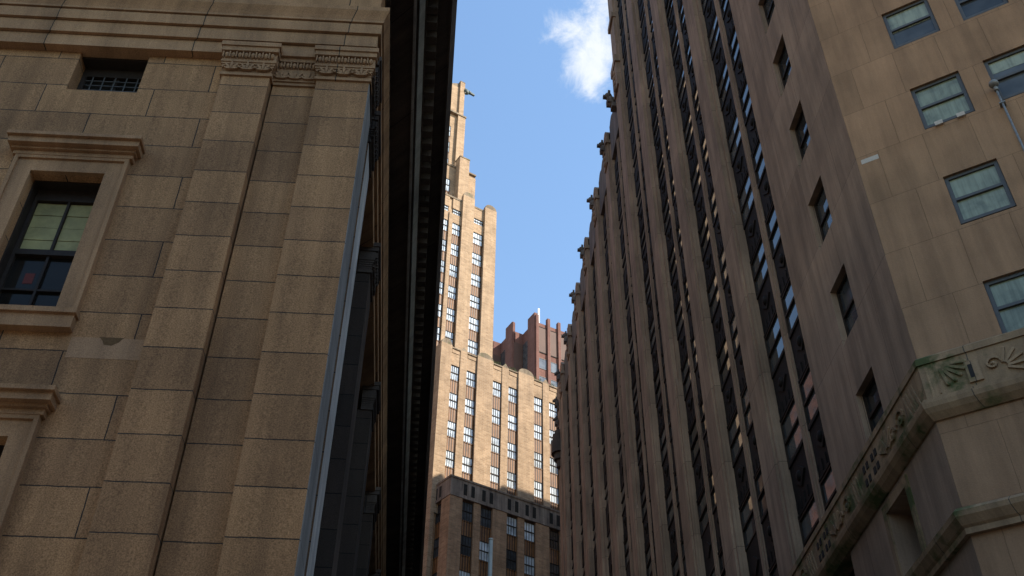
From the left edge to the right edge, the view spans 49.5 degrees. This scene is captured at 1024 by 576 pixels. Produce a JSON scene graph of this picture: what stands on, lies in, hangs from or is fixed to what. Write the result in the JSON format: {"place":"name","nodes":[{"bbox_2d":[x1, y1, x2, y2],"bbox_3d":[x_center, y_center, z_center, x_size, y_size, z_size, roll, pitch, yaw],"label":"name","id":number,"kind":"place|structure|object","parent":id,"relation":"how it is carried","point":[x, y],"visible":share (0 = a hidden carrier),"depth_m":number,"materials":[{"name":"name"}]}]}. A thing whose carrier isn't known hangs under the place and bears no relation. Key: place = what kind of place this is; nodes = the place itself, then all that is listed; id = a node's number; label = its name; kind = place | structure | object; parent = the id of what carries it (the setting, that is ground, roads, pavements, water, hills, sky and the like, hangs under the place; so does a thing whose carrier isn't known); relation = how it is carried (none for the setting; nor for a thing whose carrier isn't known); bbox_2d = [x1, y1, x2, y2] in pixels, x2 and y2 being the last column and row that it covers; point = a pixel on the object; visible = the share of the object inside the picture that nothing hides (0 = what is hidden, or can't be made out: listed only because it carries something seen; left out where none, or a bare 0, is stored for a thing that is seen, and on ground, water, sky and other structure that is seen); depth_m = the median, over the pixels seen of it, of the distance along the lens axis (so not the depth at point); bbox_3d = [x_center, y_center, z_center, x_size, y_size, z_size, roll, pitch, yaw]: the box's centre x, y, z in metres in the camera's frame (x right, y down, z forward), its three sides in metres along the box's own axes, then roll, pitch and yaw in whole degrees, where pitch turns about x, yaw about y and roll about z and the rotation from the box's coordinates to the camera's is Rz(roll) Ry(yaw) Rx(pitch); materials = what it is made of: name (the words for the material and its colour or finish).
{"place":"outdoors","nodes":[
{"label":"outdoors","id":0,"kind":"place"},
{"bbox_2d":[0,0,456,575],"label":"granite building","id":1,"kind":"structure","parent":0,"point":[220,242],"depth_m":19.51,"materials":[{"name":"brown stone"}]},
{"bbox_2d":[0,383,61,539],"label":"window","id":2,"kind":"structure","parent":1,"relation":"in","point":[23,407],"depth_m":16.20,"materials":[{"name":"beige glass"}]},
{"bbox_2d":[0,129,145,332],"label":"window","id":3,"kind":"structure","parent":1,"relation":"in","point":[48,262],"depth_m":19.31,"materials":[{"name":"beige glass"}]},
{"bbox_2d":[76,57,147,92],"bbox_3d":[-7.883,-4.016,21.876,1.340,1.137,0.390,3,-41,-2],"label":"window","id":4,"kind":"structure","parent":1,"relation":"in","point":[100,74],"depth_m":22.12,"materials":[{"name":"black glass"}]},
{"bbox_2d":[452,0,613,342],"label":"sky","id":5,"kind":"structure","parent":0,"point":[537,72],"materials":[{"name":"blue"}]},
{"bbox_2d":[551,0,1023,575],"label":"office building","id":6,"kind":"structure","parent":0,"point":[793,334],"depth_m":36.99,"materials":[{"name":"stone"}]},
{"bbox_2d":[624,533,629,569],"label":"window","id":7,"kind":"structure","parent":6,"relation":"in","point":[626,547],"depth_m":69.24,"materials":[{"name":"black glass"}]},
{"bbox_2d":[632,376,637,409],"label":"window","id":8,"kind":"structure","parent":6,"relation":"in","point":[634,389],"depth_m":69.91,"materials":[{"name":"black glass"}]},
{"bbox_2d":[636,428,641,461],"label":"window","id":9,"kind":"structure","parent":6,"relation":"in","point":[638,440],"depth_m":67.28,"materials":[{"name":"black glass"}]},
{"bbox_2d":[640,222,645,255],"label":"window","id":10,"kind":"structure","parent":6,"relation":"in","point":[642,236],"depth_m":70.55,"materials":[{"name":"black glass"}]},
{"bbox_2d":[640,482,646,519],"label":"window","id":11,"kind":"structure","parent":6,"relation":"in","point":[643,493],"depth_m":64.60,"materials":[{"name":"black glass"}]},
{"bbox_2d":[644,265,650,300],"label":"window","id":12,"kind":"structure","parent":6,"relation":"in","point":[647,284],"depth_m":67.90,"materials":[{"name":"black glass"}]},
{"bbox_2d":[645,541,651,575],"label":"window","id":13,"kind":"structure","parent":6,"relation":"in","point":[648,552],"depth_m":61.99,"materials":[{"name":"black glass"}]},
{"bbox_2d":[649,314,655,349],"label":"window","id":14,"kind":"structure","parent":6,"relation":"in","point":[652,334],"depth_m":65.25,"materials":[{"name":"black glass"}]},
{"bbox_2d":[652,107,658,142],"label":"window","id":15,"kind":"structure","parent":6,"relation":"in","point":[655,124],"depth_m":68.51,"materials":[{"name":"black glass"}]},
{"bbox_2d":[654,365,660,404],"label":"window","id":16,"kind":"structure","parent":6,"relation":"in","point":[657,384],"depth_m":62.59,"materials":[{"name":"black glass"}]},
{"bbox_2d":[657,149,663,185],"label":"window","id":17,"kind":"structure","parent":6,"relation":"in","point":[660,167],"depth_m":65.89,"materials":[{"name":"black glass"}]},
{"bbox_2d":[659,421,666,462],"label":"window","id":18,"kind":"structure","parent":6,"relation":"in","point":[662,438],"depth_m":59.95,"materials":[{"name":"black glass"}]},
{"bbox_2d":[662,192,669,231],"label":"window","id":19,"kind":"structure","parent":6,"relation":"in","point":[666,210],"depth_m":63.22,"materials":[{"name":"black glass"}]},
{"bbox_2d":[665,484,673,526],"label":"window","id":20,"kind":"structure","parent":6,"relation":"in","point":[668,499],"depth_m":57.31,"materials":[{"name":"black glass"}]},
{"bbox_2d":[668,241,676,282],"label":"window","id":21,"kind":"structure","parent":6,"relation":"in","point":[672,263],"depth_m":60.59,"materials":[{"name":"black glass"}]},
{"bbox_2d":[671,25,678,62],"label":"window","id":22,"kind":"structure","parent":6,"relation":"in","point":[675,39],"depth_m":63.88,"materials":[{"name":"black glass"}]},
{"bbox_2d":[672,551,679,575],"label":"window","id":23,"kind":"structure","parent":6,"relation":"in","point":[675,565],"depth_m":54.88,"materials":[{"name":"black glass"}]},
{"bbox_2d":[674,295,682,337],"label":"window","id":24,"kind":"structure","parent":6,"relation":"in","point":[678,313],"depth_m":57.96,"materials":[{"name":"black glass"}]},
{"bbox_2d":[677,64,685,106],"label":"window","id":25,"kind":"structure","parent":6,"relation":"in","point":[681,82],"depth_m":61.22,"materials":[{"name":"black glass"}]},
{"bbox_2d":[681,351,690,398],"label":"window","id":26,"kind":"structure","parent":6,"relation":"in","point":[685,372],"depth_m":55.31,"materials":[{"name":"black glass"}]},
{"bbox_2d":[683,108,692,152],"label":"window","id":27,"kind":"structure","parent":6,"relation":"in","point":[688,128],"depth_m":58.59,"materials":[{"name":"black glass"}]},
{"bbox_2d":[685,39,691,70],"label":"window","id":28,"kind":"structure","parent":6,"relation":"in","point":[688,56],"depth_m":59.68,"materials":[{"name":"black glass"}]},
{"bbox_2d":[690,333,696,369],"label":"window","id":29,"kind":"structure","parent":6,"relation":"in","point":[693,347],"depth_m":53.82,"materials":[{"name":"black glass"}]},
{"bbox_2d":[689,415,698,463],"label":"window","id":30,"kind":"structure","parent":6,"relation":"in","point":[693,434],"depth_m":52.67,"materials":[{"name":"black glass"}]},
{"bbox_2d":[690,158,700,201],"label":"window","id":31,"kind":"structure","parent":6,"relation":"in","point":[695,180],"depth_m":55.93,"materials":[{"name":"black glass"}]},
{"bbox_2d":[692,85,699,118],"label":"window","id":32,"kind":"structure","parent":6,"relation":"in","point":[695,98],"depth_m":57.06,"materials":[{"name":"black glass"}]},
{"bbox_2d":[699,398,705,435],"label":"window","id":33,"kind":"structure","parent":6,"relation":"in","point":[701,408],"depth_m":51.16,"materials":[{"name":"black glass"}]},
{"bbox_2d":[697,486,708,538],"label":"window","id":34,"kind":"structure","parent":6,"relation":"in","point":[702,509],"depth_m":49.99,"materials":[{"name":"black glass"}]},
{"bbox_2d":[698,210,709,257],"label":"window","id":35,"kind":"structure","parent":6,"relation":"in","point":[703,234],"depth_m":53.31,"materials":[{"name":"black glass"}]},
{"bbox_2d":[700,133,707,167],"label":"window","id":36,"kind":"structure","parent":6,"relation":"in","point":[703,147],"depth_m":54.42,"materials":[{"name":"black glass"}]},
{"bbox_2d":[708,468,715,511],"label":"window","id":37,"kind":"structure","parent":6,"relation":"in","point":[710,478],"depth_m":48.51,"materials":[{"name":"black glass"}]},
{"bbox_2d":[707,270,718,319],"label":"window","id":38,"kind":"structure","parent":6,"relation":"in","point":[712,293],"depth_m":50.67,"materials":[{"name":"black glass"}]},
{"bbox_2d":[709,187,717,223],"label":"window","id":39,"kind":"structure","parent":6,"relation":"in","point":[712,201],"depth_m":51.74,"materials":[{"name":"black glass"}]},
{"bbox_2d":[708,10,719,58],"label":"window","id":40,"kind":"structure","parent":6,"relation":"in","point":[714,30],"depth_m":53.94,"materials":[{"name":"black glass"}]},
{"bbox_2d":[718,549,725,575],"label":"window","id":41,"kind":"structure","parent":6,"relation":"in","point":[720,557],"depth_m":46.14,"materials":[{"name":"black glass"}]},
{"bbox_2d":[718,245,727,285],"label":"window","id":42,"kind":"structure","parent":6,"relation":"in","point":[722,260],"depth_m":49.10,"materials":[{"name":"black glass"}]},
{"bbox_2d":[717,336,729,388],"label":"window","id":43,"kind":"structure","parent":6,"relation":"in","point":[723,362],"depth_m":48.02,"materials":[{"name":"black glass"}]},
{"bbox_2d":[717,59,729,107],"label":"window","id":44,"kind":"structure","parent":6,"relation":"in","point":[723,81],"depth_m":51.30,"materials":[{"name":"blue glass"}]},
{"bbox_2d":[728,25,738,66],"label":"window","id":45,"kind":"structure","parent":6,"relation":"in","point":[733,45],"depth_m":49.71,"materials":[{"name":"blue glass"}]},
{"bbox_2d":[727,111,740,164],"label":"window","id":46,"kind":"structure","parent":6,"relation":"in","point":[734,135],"depth_m":48.64,"materials":[{"name":"blue glass"}]},
{"bbox_2d":[727,407,741,465],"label":"window","id":47,"kind":"structure","parent":6,"relation":"in","point":[734,433],"depth_m":45.36,"materials":[{"name":"black glass"}]},
{"bbox_2d":[729,311,739,354],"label":"window","id":48,"kind":"structure","parent":6,"relation":"in","point":[732,324],"depth_m":46.46,"materials":[{"name":"black glass"}]},
{"bbox_2d":[739,78,750,123],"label":"window","id":49,"kind":"structure","parent":6,"relation":"in","point":[745,100],"depth_m":47.06,"materials":[{"name":"blue glass"}]},
{"bbox_2d":[738,170,753,227],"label":"window","id":50,"kind":"structure","parent":6,"relation":"in","point":[745,198],"depth_m":46.00,"materials":[{"name":"blue glass"}]},
{"bbox_2d":[741,383,752,433],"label":"window","id":51,"kind":"structure","parent":6,"relation":"in","point":[745,401],"depth_m":43.85,"materials":[{"name":"black glass"}]},
{"bbox_2d":[739,489,755,551],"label":"window","id":52,"kind":"structure","parent":6,"relation":"in","point":[747,519],"depth_m":42.71,"materials":[{"name":"black glass"}]},
{"bbox_2d":[752,136,764,186],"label":"window","id":53,"kind":"structure","parent":6,"relation":"in","point":[758,162],"depth_m":44.44,"materials":[{"name":"blue glass"}]},
{"bbox_2d":[750,237,767,297],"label":"window","id":54,"kind":"structure","parent":6,"relation":"in","point":[759,267],"depth_m":43.36,"materials":[{"name":"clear glass"}]},
{"bbox_2d":[754,466,766,519],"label":"window","id":55,"kind":"structure","parent":6,"relation":"in","point":[759,486],"depth_m":41.20,"materials":[{"name":"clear glass"}]},
{"bbox_2d":[763,0,774,26],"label":"window","id":56,"kind":"structure","parent":6,"relation":"in","point":[768,5],"depth_m":43.52,"materials":[{"name":"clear glass"}]},
{"bbox_2d":[765,203,779,255],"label":"window","id":57,"kind":"structure","parent":6,"relation":"in","point":[772,227],"depth_m":41.78,"materials":[{"name":"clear glass"}]},
{"bbox_2d":[764,311,783,376],"bbox_3d":[9.625,2.021,40.534,0.120,1.800,1.864,4,-41,-3],"label":"window","id":58,"kind":"structure","parent":6,"relation":"in","point":[774,345],"depth_m":40.71,"materials":[{"name":"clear glass"}]},
{"bbox_2d":[778,43,790,88],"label":"window","id":59,"kind":"structure","parent":6,"relation":"in","point":[784,65],"depth_m":40.96,"materials":[{"name":"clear glass"}]},
{"bbox_2d":[781,278,797,335],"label":"window","id":60,"kind":"structure","parent":6,"relation":"in","point":[788,301],"depth_m":39.13,"materials":[{"name":"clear glass"}]},
{"bbox_2d":[780,396,801,466],"bbox_3d":[9.588,4.884,37.898,0.120,1.800,1.864,4,-41,-3],"label":"window","id":61,"kind":"structure","parent":6,"relation":"in","point":[790,426],"depth_m":38.06,"materials":[{"name":"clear glass"}]},
{"bbox_2d":[795,109,809,159],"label":"window","id":62,"kind":"structure","parent":6,"relation":"in","point":[801,129],"depth_m":38.27,"materials":[{"name":"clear glass"}]},
{"bbox_2d":[799,364,817,426],"bbox_3d":[9.782,3.339,36.112,0.120,1.800,1.884,4,-41,-3],"label":"window","id":63,"kind":"structure","parent":6,"relation":"in","point":[806,387],"depth_m":36.49,"materials":[{"name":"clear glass"}]},
{"bbox_2d":[799,494,818,547],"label":"window","id":64,"kind":"structure","parent":6,"relation":"in","point":[809,520],"depth_m":35.67,"materials":[{"name":"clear glass"}]},
{"bbox_2d":[814,184,831,241],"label":"window","id":65,"kind":"structure","parent":6,"relation":"in","point":[823,214],"depth_m":35.62,"materials":[{"name":"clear glass"}]},
{"bbox_2d":[819,464,836,510],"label":"window","id":66,"kind":"structure","parent":6,"relation":"in","point":[827,484],"depth_m":34.10,"materials":[{"name":"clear glass"}]},
{"bbox_2d":[836,273,857,337],"bbox_3d":[9.971,0.490,32.594,0.120,2.090,1.423,4,-41,-3],"label":"window","id":67,"kind":"structure","parent":6,"relation":"in","point":[845,299],"depth_m":32.94,"materials":[{"name":"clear glass"}]},
{"bbox_2d":[862,375,883,431],"bbox_3d":[9.936,3.191,30.107,0.120,1.650,1.409,4,-41,-3],"label":"window","id":68,"kind":"structure","parent":6,"relation":"in","point":[871,398],"depth_m":30.47,"materials":[{"name":"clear glass"}]},
{"bbox_2d":[882,0,939,48],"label":"window","id":69,"kind":"structure","parent":6,"relation":"in","point":[915,21],"depth_m":34.75,"materials":[{"name":"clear glass"}]},
{"bbox_2d":[911,72,974,129],"bbox_3d":[12.450,-5.386,32.106,1.431,1.770,0.153,-21,-45,23],"label":"window","id":70,"kind":"structure","parent":6,"relation":"in","point":[948,96],"depth_m":32.12,"materials":[{"name":"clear glass"}]},
{"bbox_2d":[944,160,1015,224],"bbox_3d":[12.413,-2.523,29.470,1.431,1.770,0.153,-21,-45,23],"label":"window","id":71,"kind":"structure","parent":6,"relation":"in","point":[981,191],"depth_m":29.45,"materials":[{"name":"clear glass"}]},
{"bbox_2d":[954,0,1008,20],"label":"window","id":72,"kind":"structure","parent":6,"relation":"in","point":[968,9],"depth_m":33.68,"materials":[{"name":"clear glass"}]},
{"bbox_2d":[983,271,1023,333],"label":"window","id":73,"kind":"structure","parent":6,"relation":"in","point":[1005,294],"depth_m":27.09,"materials":[{"name":"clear glass"}]},
{"bbox_2d":[984,47,1023,99],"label":"window","id":74,"kind":"structure","parent":6,"relation":"in","point":[1008,68],"depth_m":31.48,"materials":[{"name":"clear glass"}]},
{"bbox_2d":[988,79,1023,150],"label":"flagpole","id":75,"kind":"object","parent":6,"relation":"attached to","point":[993,84],"depth_m":30.52,"materials":[{"name":"grey metal"}]},
{"label":"ground","id":76,"kind":"structure","parent":0,"visible":0},
{"bbox_2d":[422,81,560,575],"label":"brick tower","id":77,"kind":"structure","parent":76,"relation":"on","point":[493,472],"depth_m":123.39,"materials":[{"name":"beige brick"}]},
{"bbox_2d":[445,450,454,467],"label":"window","id":78,"kind":"structure","parent":77,"relation":"in","point":[450,455],"depth_m":117.89,"materials":[{"name":"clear glass"}]},
{"bbox_2d":[447,420,455,437],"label":"window","id":79,"kind":"structure","parent":77,"relation":"in","point":[451,431],"depth_m":120.36,"materials":[{"name":"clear glass"}]},
{"bbox_2d":[449,392,457,408],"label":"window","id":80,"kind":"structure","parent":77,"relation":"in","point":[453,398],"depth_m":122.82,"materials":[{"name":"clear glass"}]},
{"bbox_2d":[460,535,471,556],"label":"window","id":81,"kind":"structure","parent":77,"relation":"in","point":[466,542],"depth_m":109.48,"materials":[{"name":"black glass"}]},
{"bbox_2d":[462,456,471,474],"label":"window","id":82,"kind":"structure","parent":77,"relation":"in","point":[466,461],"depth_m":118.70,"materials":[{"name":"white glass"}]},
{"bbox_2d":[462,501,472,522],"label":"window","id":83,"kind":"structure","parent":77,"relation":"in","point":[467,508],"depth_m":111.94,"materials":[{"name":"black glass"}]},
{"bbox_2d":[463,426,473,444],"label":"window","id":84,"kind":"structure","parent":77,"relation":"in","point":[468,432],"depth_m":121.22,"materials":[{"name":"white glass"}]},
{"bbox_2d":[465,398,474,415],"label":"window","id":85,"kind":"structure","parent":77,"relation":"in","point":[469,404],"depth_m":123.73,"materials":[{"name":"white glass"}]},
{"bbox_2d":[466,371,475,387],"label":"window","id":86,"kind":"structure","parent":77,"relation":"in","point":[471,377],"depth_m":126.14,"materials":[{"name":"white glass"}]},
{"bbox_2d":[468,339,477,354],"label":"window","id":87,"kind":"structure","parent":77,"relation":"in","point":[472,345],"depth_m":133.55,"materials":[{"name":"white glass"}]},
{"bbox_2d":[469,316,478,332],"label":"window","id":88,"kind":"structure","parent":77,"relation":"in","point":[473,322],"depth_m":135.89,"materials":[{"name":"white glass"}]},
{"bbox_2d":[470,294,479,309],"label":"window","id":89,"kind":"structure","parent":77,"relation":"in","point":[474,300],"depth_m":138.30,"materials":[{"name":"white glass"}]},
{"bbox_2d":[471,272,480,287],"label":"window","id":90,"kind":"structure","parent":77,"relation":"in","point":[475,279],"depth_m":140.63,"materials":[{"name":"white glass"}]},
{"bbox_2d":[479,541,488,561],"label":"window","id":91,"kind":"structure","parent":77,"relation":"in","point":[483,550],"depth_m":110.29,"materials":[{"name":"grey glass"}]},
{"bbox_2d":[480,507,490,528],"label":"window","id":92,"kind":"structure","parent":77,"relation":"in","point":[485,520],"depth_m":112.82,"materials":[{"name":"black glass"}]},
{"bbox_2d":[490,465,498,483],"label":"window","id":93,"kind":"structure","parent":77,"relation":"in","point":[494,472],"depth_m":120.13,"materials":[{"name":"white glass"}]},
{"bbox_2d":[491,436,499,453],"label":"window","id":94,"kind":"structure","parent":77,"relation":"in","point":[495,442],"depth_m":122.58,"materials":[{"name":"white glass"}]},
{"bbox_2d":[492,408,500,424],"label":"window","id":95,"kind":"structure","parent":77,"relation":"in","point":[496,414],"depth_m":125.12,"materials":[{"name":"white glass"}]},
{"bbox_2d":[507,471,515,489],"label":"window","id":96,"kind":"structure","parent":77,"relation":"in","point":[511,477],"depth_m":121.01,"materials":[{"name":"white glass"}]},
{"bbox_2d":[506,549,516,570],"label":"window","id":97,"kind":"structure","parent":77,"relation":"in","point":[511,556],"depth_m":111.61,"materials":[{"name":"black glass"}]},
{"bbox_2d":[507,442,516,459],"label":"window","id":98,"kind":"structure","parent":77,"relation":"in","point":[512,448],"depth_m":123.49,"materials":[{"name":"white glass"}]},
{"bbox_2d":[507,516,516,536],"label":"window","id":99,"kind":"structure","parent":77,"relation":"in","point":[511,522],"depth_m":114.07,"materials":[{"name":"grey glass"}]},
{"bbox_2d":[508,387,516,403],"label":"window","id":100,"kind":"structure","parent":77,"relation":"in","point":[512,397],"depth_m":128.40,"materials":[{"name":"white glass"}]},
{"bbox_2d":[508,414,516,430],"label":"window","id":101,"kind":"structure","parent":77,"relation":"in","point":[512,420],"depth_m":125.95,"materials":[{"name":"white glass"}]},
{"bbox_2d":[524,522,534,542],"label":"window","id":102,"kind":"structure","parent":77,"relation":"in","point":[529,529],"depth_m":114.93,"materials":[{"name":"grey glass"}]},
{"bbox_2d":[524,554,534,575],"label":"window","id":103,"kind":"structure","parent":77,"relation":"in","point":[529,562],"depth_m":112.49,"materials":[{"name":"grey glass"}]},
{"bbox_2d":[534,451,542,468],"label":"window","id":104,"kind":"structure","parent":77,"relation":"in","point":[538,457],"depth_m":124.91,"materials":[{"name":"white glass"}]},
{"bbox_2d":[534,480,542,498],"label":"window","id":105,"kind":"structure","parent":77,"relation":"in","point":[538,486],"depth_m":122.40,"materials":[{"name":"white glass"}]},
{"bbox_2d":[549,530,558,550],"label":"window","id":106,"kind":"structure","parent":77,"relation":"in","point":[553,535],"depth_m":116.20,"materials":[{"name":"black glass"}]},
{"bbox_2d":[550,486,558,503],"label":"window","id":107,"kind":"structure","parent":77,"relation":"in","point":[554,492],"depth_m":123.27,"materials":[{"name":"white glass"}]},
{"bbox_2d":[492,308,565,386],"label":"red tower","id":108,"kind":"structure","parent":76,"relation":"on","point":[537,348],"depth_m":192.25,"materials":[{"name":"brick"}]},
{"bbox_2d":[523,340,527,369],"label":"window","id":109,"kind":"structure","parent":108,"relation":"in","point":[525,346],"depth_m":191.98,"materials":[{"name":"grey glass"}]},
{"label":"road","id":110,"kind":"structure","parent":0,"visible":0},
{"bbox_2d":[488,538,492,575],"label":"flagpole","id":111,"kind":"object","parent":110,"relation":"on","point":[490,553],"visible":1,"depth_m":27.30,"materials":[{"name":"grey metal"}]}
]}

